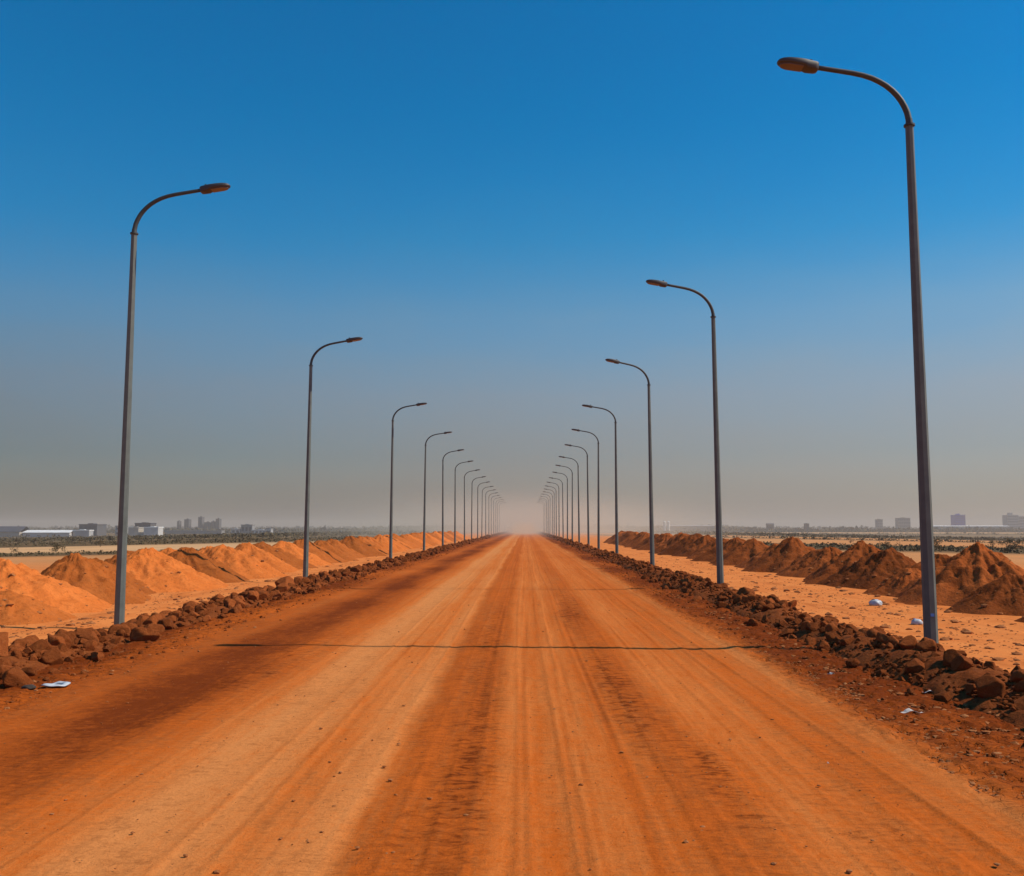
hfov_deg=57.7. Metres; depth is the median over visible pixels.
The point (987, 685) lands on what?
rock
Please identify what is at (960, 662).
rock
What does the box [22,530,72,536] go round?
shed
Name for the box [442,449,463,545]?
street lamp
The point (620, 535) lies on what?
dirt mound
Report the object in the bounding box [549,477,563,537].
street lamp
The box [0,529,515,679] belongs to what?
earth berm
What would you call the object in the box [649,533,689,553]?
dirt mound
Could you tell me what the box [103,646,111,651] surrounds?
rock
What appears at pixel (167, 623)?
rock
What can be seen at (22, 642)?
rock
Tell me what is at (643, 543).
dirt mound
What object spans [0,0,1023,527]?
sky
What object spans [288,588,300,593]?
rock
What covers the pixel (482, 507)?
street lamp
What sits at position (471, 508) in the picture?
street lamp
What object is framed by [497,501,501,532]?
street lamp
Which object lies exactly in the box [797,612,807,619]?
rock
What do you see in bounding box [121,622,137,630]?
rock
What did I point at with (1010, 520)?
building
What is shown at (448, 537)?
dirt mound
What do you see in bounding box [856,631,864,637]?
rock
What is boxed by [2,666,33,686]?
rock
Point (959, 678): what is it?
earth berm
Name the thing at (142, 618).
rock
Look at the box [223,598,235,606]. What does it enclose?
rock
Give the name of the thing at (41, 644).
rock
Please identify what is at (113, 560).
dirt mound
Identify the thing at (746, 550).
dirt mound
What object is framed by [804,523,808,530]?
house
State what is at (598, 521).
street lamp
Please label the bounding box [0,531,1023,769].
rubble
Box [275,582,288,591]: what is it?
rock
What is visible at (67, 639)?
rock
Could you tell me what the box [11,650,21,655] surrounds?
rock
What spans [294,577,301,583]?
rock
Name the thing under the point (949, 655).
rock
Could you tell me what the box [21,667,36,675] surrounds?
rock
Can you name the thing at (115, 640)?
rock
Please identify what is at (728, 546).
dirt mound
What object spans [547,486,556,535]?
street lamp
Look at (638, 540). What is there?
dirt mound
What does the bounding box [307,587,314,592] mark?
rock
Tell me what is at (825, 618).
rock
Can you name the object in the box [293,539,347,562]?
dirt mound
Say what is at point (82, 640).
rock
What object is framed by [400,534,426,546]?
dirt mound
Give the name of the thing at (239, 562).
dirt mound
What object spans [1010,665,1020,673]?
rock
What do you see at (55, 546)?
shrub
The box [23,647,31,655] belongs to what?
rock
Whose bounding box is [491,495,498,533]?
street lamp
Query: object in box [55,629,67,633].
rock
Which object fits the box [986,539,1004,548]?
shrub
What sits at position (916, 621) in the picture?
plastic bag
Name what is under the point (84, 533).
house
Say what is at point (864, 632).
rock
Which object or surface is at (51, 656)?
rock
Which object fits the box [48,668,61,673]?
rock
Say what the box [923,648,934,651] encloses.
rock
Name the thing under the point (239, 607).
rock
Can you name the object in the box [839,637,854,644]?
rock
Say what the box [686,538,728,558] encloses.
dirt mound
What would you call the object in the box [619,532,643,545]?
dirt mound
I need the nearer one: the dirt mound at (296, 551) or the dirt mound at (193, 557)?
the dirt mound at (193, 557)
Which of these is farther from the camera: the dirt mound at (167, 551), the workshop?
the workshop
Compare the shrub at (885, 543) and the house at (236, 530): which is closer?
the shrub at (885, 543)
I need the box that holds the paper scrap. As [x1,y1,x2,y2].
[901,708,922,712]
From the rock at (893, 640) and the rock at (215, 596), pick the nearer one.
the rock at (893, 640)
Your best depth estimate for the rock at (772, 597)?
18.68 m
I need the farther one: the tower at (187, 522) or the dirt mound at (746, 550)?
the tower at (187, 522)
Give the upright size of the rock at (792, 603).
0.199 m
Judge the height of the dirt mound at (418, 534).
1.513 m
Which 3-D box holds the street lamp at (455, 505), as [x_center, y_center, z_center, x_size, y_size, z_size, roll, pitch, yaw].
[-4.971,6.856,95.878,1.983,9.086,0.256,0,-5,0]
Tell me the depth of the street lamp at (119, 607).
18.17 m
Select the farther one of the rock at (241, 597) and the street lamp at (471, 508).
the street lamp at (471, 508)
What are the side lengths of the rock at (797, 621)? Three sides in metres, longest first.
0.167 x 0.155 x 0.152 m
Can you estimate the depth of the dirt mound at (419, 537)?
97.56 m
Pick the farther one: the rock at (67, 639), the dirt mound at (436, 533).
the dirt mound at (436, 533)
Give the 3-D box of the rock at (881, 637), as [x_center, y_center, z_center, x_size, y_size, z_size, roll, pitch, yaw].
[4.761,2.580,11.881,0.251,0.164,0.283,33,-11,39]
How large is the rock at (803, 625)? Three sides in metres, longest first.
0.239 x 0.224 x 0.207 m
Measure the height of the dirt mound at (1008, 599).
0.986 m
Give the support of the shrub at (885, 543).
on the ground
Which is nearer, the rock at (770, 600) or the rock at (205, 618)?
the rock at (205, 618)
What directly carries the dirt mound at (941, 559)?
on the ground
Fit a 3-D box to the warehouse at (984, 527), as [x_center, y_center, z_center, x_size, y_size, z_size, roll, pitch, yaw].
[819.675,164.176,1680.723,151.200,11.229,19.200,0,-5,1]
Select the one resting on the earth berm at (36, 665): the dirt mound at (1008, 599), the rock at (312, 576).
the rock at (312, 576)
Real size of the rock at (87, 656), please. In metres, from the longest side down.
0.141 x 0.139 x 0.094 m
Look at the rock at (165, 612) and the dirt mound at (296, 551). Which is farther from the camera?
the dirt mound at (296, 551)
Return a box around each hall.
[128,527,143,535]
[144,526,163,535]
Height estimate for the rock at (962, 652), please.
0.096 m
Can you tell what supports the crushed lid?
on the dirt road
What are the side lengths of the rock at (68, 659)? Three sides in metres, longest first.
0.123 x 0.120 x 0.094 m
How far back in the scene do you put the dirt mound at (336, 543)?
58.44 m
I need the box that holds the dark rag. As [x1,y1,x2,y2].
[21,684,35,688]
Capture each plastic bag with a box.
[868,599,882,605]
[911,619,922,624]
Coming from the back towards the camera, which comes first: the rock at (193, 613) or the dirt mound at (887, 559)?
the dirt mound at (887, 559)
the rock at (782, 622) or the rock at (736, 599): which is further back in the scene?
the rock at (736, 599)
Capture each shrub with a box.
[49,544,64,551]
[878,540,900,548]
[934,538,943,548]
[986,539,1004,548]
[996,538,1015,547]
[1009,540,1023,548]
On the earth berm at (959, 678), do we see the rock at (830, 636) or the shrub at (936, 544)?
the rock at (830, 636)
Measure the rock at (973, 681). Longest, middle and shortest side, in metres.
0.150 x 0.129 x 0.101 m
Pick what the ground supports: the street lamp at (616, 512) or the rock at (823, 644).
the street lamp at (616, 512)
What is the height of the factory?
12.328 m
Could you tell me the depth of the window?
871.51 m
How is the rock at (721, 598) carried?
on the earth berm at (959, 678)
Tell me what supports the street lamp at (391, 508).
on the ground
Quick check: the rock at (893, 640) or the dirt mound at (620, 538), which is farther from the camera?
the dirt mound at (620, 538)
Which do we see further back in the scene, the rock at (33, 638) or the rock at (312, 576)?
the rock at (312, 576)
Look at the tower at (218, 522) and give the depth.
1595.13 m
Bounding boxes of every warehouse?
[0,526,29,536]
[670,525,713,530]
[933,526,1008,528]
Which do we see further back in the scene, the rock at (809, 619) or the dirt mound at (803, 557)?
the dirt mound at (803, 557)
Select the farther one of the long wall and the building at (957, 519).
the building at (957, 519)
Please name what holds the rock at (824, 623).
on the earth berm at (959, 678)
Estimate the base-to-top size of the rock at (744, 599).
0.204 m
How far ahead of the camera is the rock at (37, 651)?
11.50 m
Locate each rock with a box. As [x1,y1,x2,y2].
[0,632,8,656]
[0,657,11,665]
[0,665,21,673]
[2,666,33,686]
[8,646,24,653]
[11,639,31,646]
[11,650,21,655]
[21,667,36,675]
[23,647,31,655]
[24,635,39,643]
[28,639,49,650]
[29,654,37,660]
[30,649,41,659]
[40,648,62,665]
[48,634,64,645]
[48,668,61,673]
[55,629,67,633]
[55,633,71,647]
[57,643,66,651]
[64,631,76,644]
[64,656,72,661]
[74,628,100,637]
[78,631,98,640]
[80,638,88,644]
[83,640,97,650]
[83,653,90,659]
[91,652,104,660]
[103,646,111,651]
[108,624,130,632]
[108,643,117,648]
[109,636,120,643]
[116,629,123,636]
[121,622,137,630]
[127,618,136,622]
[129,627,159,641]
[135,615,148,624]
[143,615,156,624]
[144,624,164,632]
[157,618,173,629]
[159,610,171,614]
[166,615,175,622]
[168,610,180,617]
[182,601,197,608]
[183,605,193,613]
[189,611,198,617]
[195,605,202,611]
[197,610,207,614]
[202,615,211,621]
[210,594,223,600]
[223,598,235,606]
[227,607,239,613]
[231,595,244,601]
[233,604,242,611]
[234,599,245,607]
[239,590,248,597]
[246,590,259,600]
[249,587,259,591]
[258,591,267,599]
[269,590,282,597]
[275,576,294,585]
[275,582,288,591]
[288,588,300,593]
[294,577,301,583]
[302,577,310,583]
[307,574,316,581]
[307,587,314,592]
[325,575,333,581]
[692,596,701,600]
[716,601,727,607]
[717,595,726,600]
[728,590,736,594]
[733,597,740,603]
[737,587,754,594]
[741,595,749,602]
[746,618,757,626]
[748,594,755,600]
[762,603,774,610]
[766,598,775,604]
[768,595,778,599]
[778,600,787,606]
[779,619,787,625]
[780,628,794,636]
[786,617,794,621]
[788,600,796,606]
[794,618,801,625]
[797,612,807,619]
[800,620,810,630]
[801,618,812,622]
[805,638,815,645]
[806,622,817,631]
[817,640,830,650]
[820,620,828,625]
[821,616,832,620]
[824,631,841,641]
[825,622,838,631]
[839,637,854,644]
[844,628,852,634]
[846,624,858,632]
[846,658,859,667]
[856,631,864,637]
[858,629,867,635]
[867,628,878,637]
[873,626,885,634]
[874,669,886,676]
[876,632,888,644]
[887,636,898,645]
[898,635,917,649]
[905,658,924,673]
[907,688,914,694]
[914,640,936,650]
[919,637,936,649]
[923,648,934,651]
[930,651,939,656]
[934,692,951,703]
[943,649,959,667]
[951,655,972,670]
[956,650,966,655]
[965,683,976,695]
[969,677,979,683]
[975,674,1005,697]
[984,661,995,668]
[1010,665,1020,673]
[1010,669,1023,682]
[1014,680,1023,691]
[1014,696,1023,709]
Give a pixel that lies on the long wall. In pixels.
(194, 531)
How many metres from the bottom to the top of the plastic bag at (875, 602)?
0.159 m
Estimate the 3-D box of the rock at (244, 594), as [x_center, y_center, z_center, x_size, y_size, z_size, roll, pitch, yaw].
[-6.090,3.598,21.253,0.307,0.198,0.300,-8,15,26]
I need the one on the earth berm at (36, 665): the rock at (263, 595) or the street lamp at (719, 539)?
the rock at (263, 595)
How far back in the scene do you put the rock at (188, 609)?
17.66 m
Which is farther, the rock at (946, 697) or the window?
the window
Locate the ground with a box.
[0,527,1023,672]
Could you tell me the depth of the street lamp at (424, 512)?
66.33 m
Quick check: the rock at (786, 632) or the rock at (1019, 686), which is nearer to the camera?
the rock at (1019, 686)
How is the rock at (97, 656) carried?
on the dirt road
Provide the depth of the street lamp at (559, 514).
140.89 m
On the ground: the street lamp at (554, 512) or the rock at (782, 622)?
the street lamp at (554, 512)
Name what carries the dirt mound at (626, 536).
on the ground
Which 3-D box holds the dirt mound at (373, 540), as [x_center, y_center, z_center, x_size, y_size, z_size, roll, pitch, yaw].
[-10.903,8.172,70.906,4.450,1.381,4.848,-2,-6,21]
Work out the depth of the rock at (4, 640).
11.29 m
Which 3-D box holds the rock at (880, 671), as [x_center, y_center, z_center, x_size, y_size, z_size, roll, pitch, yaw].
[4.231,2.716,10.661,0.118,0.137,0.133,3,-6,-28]
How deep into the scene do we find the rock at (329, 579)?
28.32 m
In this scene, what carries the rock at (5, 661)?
on the earth berm at (36, 665)
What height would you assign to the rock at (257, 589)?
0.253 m
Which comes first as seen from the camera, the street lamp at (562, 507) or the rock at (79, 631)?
the rock at (79, 631)
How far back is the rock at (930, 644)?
10.77 m
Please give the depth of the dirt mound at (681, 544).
65.03 m
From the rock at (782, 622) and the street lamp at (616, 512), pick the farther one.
the street lamp at (616, 512)
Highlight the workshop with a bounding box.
[135,522,156,526]
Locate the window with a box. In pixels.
[80,526,95,528]
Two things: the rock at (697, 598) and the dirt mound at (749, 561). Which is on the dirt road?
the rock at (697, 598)
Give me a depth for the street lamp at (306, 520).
33.34 m
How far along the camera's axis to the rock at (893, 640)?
11.66 m
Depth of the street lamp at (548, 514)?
205.24 m
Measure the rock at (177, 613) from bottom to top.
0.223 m
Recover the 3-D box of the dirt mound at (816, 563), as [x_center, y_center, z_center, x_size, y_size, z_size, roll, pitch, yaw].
[12.676,4.980,37.207,4.658,1.308,4.588,0,-5,1]
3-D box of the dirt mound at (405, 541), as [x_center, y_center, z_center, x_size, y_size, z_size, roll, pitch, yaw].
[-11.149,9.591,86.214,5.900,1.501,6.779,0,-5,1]
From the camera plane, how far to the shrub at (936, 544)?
91.72 m
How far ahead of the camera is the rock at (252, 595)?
20.99 m
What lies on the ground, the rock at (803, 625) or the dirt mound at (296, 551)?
the dirt mound at (296, 551)
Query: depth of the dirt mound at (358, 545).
62.00 m
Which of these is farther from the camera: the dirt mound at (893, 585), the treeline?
the treeline
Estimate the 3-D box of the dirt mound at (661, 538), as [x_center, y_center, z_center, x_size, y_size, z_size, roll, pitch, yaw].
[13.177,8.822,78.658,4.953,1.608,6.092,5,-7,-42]
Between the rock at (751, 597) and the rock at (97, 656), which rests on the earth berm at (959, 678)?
the rock at (751, 597)
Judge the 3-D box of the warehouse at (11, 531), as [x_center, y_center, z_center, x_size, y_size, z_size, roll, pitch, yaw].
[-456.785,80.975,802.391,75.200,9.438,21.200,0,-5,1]
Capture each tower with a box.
[177,520,181,528]
[184,518,191,528]
[198,516,204,528]
[204,521,210,528]
[211,520,215,529]
[216,518,221,528]
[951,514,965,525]
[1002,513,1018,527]
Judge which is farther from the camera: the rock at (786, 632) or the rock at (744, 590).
the rock at (744, 590)
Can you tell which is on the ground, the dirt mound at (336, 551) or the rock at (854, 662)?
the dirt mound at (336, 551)
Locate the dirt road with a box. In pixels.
[0,528,1023,875]
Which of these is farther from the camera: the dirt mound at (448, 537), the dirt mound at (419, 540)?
the dirt mound at (448, 537)
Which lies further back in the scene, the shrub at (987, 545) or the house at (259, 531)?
the house at (259, 531)
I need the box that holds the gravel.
[0,546,1023,873]
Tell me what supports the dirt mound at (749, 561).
on the ground
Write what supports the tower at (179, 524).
on the ground
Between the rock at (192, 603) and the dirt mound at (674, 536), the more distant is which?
the dirt mound at (674, 536)
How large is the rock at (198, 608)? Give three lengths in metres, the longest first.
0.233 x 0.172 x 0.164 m
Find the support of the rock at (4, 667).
on the earth berm at (36, 665)
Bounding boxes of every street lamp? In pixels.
[114,183,230,624]
[303,337,362,576]
[389,403,426,557]
[423,431,451,549]
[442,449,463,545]
[454,460,472,542]
[464,469,479,539]
[471,476,485,538]
[477,481,489,537]
[481,486,492,536]
[485,489,495,535]
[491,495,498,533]
[493,497,501,533]
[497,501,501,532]
[542,496,548,533]
[543,491,552,534]
[546,489,554,534]
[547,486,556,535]
[548,482,559,536]
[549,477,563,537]
[553,472,567,539]
[556,465,572,540]
[559,456,579,542]
[564,444,589,544]
[571,429,599,548]
[582,404,618,553]
[605,359,654,565]
[646,279,723,583]
[777,57,938,642]
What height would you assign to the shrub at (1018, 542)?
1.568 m
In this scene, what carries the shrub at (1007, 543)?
on the ground
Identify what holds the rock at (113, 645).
on the dirt road
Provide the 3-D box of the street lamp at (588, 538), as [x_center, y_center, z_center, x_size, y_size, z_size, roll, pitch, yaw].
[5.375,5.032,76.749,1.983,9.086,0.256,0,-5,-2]
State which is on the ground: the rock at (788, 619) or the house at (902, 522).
the house at (902, 522)
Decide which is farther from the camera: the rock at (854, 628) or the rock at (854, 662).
the rock at (854, 628)
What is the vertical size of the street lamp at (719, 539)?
9.086 m
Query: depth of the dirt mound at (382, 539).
74.60 m
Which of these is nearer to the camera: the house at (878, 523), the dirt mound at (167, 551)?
the dirt mound at (167, 551)
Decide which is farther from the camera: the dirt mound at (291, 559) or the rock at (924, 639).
the dirt mound at (291, 559)
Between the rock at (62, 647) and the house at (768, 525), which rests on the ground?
the house at (768, 525)
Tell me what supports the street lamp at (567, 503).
on the ground
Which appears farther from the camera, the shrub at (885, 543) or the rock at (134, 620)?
the shrub at (885, 543)
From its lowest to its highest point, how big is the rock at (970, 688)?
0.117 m
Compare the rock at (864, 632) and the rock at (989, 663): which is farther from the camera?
the rock at (864, 632)
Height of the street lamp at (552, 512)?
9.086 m
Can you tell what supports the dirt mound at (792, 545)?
on the ground
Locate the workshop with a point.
(145, 524)
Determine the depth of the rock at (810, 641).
13.30 m
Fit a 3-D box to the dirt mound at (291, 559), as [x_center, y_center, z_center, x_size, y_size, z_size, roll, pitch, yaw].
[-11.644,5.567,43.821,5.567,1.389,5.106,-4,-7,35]
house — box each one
[72,529,93,536]
[231,528,240,532]
[241,524,254,533]
[252,529,268,532]
[766,523,773,531]
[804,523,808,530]
[875,519,882,528]
[895,517,910,528]
[1018,516,1023,528]
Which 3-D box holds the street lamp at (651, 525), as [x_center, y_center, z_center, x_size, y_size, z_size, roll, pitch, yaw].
[4.801,1.300,37.797,1.983,9.086,0.256,1,-6,-15]
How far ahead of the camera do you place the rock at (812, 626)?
14.14 m
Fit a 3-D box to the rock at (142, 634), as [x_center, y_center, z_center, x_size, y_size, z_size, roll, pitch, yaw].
[-5.456,2.923,13.786,0.426,0.228,0.335,-33,-53,28]
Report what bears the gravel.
on the ground
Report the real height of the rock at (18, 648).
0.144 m
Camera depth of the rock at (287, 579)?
25.40 m
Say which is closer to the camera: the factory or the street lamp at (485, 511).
the street lamp at (485, 511)
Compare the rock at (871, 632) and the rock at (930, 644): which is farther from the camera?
the rock at (871, 632)
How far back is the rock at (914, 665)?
10.21 m
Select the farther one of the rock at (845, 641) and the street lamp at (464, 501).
the street lamp at (464, 501)
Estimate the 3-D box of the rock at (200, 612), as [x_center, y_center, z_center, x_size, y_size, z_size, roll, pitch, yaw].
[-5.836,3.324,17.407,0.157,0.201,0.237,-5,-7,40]
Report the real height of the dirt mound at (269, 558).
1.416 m
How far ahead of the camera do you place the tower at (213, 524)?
1594.74 m
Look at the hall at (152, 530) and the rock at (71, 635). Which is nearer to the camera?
the rock at (71, 635)
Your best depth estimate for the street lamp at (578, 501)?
89.63 m
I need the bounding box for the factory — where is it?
[79,523,106,535]
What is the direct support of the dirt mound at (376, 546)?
on the ground
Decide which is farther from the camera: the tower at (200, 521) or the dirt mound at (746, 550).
the tower at (200, 521)
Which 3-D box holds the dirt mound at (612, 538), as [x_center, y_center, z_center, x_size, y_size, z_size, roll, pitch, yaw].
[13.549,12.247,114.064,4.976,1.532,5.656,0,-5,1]
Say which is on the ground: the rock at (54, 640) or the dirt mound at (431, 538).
the dirt mound at (431, 538)
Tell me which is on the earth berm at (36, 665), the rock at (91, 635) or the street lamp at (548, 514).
the rock at (91, 635)
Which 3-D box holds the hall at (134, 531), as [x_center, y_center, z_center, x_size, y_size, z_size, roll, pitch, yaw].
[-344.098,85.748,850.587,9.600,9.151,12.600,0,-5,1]
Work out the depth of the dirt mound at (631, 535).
99.96 m
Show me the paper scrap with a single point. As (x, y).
(907, 710)
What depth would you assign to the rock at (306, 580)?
26.73 m
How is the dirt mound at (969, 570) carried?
on the ground
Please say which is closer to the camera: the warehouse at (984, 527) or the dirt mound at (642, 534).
the dirt mound at (642, 534)
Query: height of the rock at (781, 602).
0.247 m
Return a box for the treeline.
[28,523,1023,532]
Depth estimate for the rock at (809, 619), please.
14.69 m
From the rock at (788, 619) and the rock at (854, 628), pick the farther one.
the rock at (788, 619)
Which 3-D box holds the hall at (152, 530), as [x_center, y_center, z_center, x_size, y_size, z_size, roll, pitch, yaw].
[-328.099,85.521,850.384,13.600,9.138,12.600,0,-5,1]
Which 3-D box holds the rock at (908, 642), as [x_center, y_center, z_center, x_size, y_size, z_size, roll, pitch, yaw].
[4.780,2.477,11.210,0.216,0.199,0.267,-2,-6,19]
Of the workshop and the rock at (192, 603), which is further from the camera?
the workshop
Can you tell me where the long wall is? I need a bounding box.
[165,530,224,533]
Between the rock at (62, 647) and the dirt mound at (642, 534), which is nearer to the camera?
the rock at (62, 647)
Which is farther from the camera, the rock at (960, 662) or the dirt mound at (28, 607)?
the dirt mound at (28, 607)
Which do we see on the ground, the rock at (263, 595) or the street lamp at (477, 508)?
the street lamp at (477, 508)
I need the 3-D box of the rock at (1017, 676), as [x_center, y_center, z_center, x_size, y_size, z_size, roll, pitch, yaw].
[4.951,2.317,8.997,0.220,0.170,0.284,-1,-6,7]
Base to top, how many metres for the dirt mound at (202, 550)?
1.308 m
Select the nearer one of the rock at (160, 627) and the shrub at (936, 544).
the rock at (160, 627)
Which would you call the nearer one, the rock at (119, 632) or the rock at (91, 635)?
the rock at (91, 635)
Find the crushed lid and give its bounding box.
[41,681,70,686]
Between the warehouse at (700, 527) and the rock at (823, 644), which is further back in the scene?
the warehouse at (700, 527)
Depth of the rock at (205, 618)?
16.40 m
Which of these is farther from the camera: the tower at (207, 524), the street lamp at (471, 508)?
the tower at (207, 524)
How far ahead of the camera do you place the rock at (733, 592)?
20.59 m
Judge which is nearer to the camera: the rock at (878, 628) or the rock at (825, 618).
the rock at (878, 628)
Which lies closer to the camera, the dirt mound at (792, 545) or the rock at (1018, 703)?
the rock at (1018, 703)
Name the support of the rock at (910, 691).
on the dirt road
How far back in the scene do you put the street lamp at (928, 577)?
13.19 m
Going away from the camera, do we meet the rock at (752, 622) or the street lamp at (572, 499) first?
the rock at (752, 622)
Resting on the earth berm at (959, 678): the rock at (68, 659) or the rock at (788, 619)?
the rock at (788, 619)
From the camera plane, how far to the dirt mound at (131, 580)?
27.26 m
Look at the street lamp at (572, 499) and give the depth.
102.56 m
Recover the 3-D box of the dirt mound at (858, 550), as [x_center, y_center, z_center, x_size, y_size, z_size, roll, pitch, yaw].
[12.333,4.440,32.993,5.000,1.632,5.840,0,-5,1]
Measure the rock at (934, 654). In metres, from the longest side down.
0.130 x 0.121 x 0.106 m
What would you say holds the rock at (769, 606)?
on the earth berm at (959, 678)
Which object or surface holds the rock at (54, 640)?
on the earth berm at (36, 665)
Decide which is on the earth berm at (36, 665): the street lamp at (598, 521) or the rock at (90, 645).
the rock at (90, 645)
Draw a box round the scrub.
[0,528,1023,556]
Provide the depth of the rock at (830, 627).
13.61 m
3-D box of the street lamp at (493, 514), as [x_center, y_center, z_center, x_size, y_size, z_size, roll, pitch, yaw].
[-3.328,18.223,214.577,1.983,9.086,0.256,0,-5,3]
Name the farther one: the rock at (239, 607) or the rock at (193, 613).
the rock at (239, 607)
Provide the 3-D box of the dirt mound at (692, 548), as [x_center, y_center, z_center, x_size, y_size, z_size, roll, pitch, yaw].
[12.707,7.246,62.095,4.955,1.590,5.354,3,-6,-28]
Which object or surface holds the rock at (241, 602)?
on the earth berm at (36, 665)
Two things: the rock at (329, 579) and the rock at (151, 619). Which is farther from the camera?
the rock at (329, 579)
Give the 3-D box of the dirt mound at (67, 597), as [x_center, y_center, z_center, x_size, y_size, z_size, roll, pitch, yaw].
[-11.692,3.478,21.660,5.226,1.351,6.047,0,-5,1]
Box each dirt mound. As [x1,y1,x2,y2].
[0,558,111,613]
[0,590,77,624]
[40,553,150,603]
[90,558,155,594]
[104,550,134,563]
[114,547,228,592]
[159,548,176,554]
[168,547,248,582]
[199,546,212,552]
[203,544,287,578]
[234,542,297,572]
[253,541,317,568]
[272,541,332,565]
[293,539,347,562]
[314,540,358,560]
[325,539,366,557]
[339,536,386,556]
[357,536,388,553]
[365,536,396,552]
[373,534,406,551]
[383,534,414,548]
[393,533,420,547]
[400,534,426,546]
[405,534,431,545]
[410,533,435,545]
[414,532,438,544]
[420,532,445,543]
[431,531,451,541]
[438,531,453,541]
[604,531,623,542]
[607,531,628,543]
[609,531,633,543]
[613,532,632,544]
[618,532,638,544]
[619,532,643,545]
[624,532,647,545]
[624,533,649,547]
[631,534,658,548]
[636,533,672,549]
[648,532,681,552]
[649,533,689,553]
[657,533,702,554]
[672,534,715,556]
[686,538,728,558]
[691,537,745,561]
[708,538,769,565]
[734,543,778,568]
[741,536,815,572]
[775,546,841,577]
[784,549,818,569]
[802,540,880,583]
[816,547,915,589]
[862,568,920,596]
[881,554,950,583]
[893,542,1023,605]
[946,573,1023,615]
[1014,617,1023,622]
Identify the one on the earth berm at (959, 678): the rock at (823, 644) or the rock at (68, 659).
the rock at (823, 644)
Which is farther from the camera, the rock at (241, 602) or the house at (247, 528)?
the house at (247, 528)
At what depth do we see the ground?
30.18 m
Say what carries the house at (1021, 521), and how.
on the ground
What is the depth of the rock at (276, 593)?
22.40 m
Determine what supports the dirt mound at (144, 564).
on the ground
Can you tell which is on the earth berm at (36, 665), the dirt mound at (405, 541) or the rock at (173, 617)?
the rock at (173, 617)
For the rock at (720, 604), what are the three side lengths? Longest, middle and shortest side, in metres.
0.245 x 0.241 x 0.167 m
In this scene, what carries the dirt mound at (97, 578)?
on the ground
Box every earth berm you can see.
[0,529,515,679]
[531,529,1023,728]
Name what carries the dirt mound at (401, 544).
on the ground
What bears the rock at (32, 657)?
on the earth berm at (36, 665)

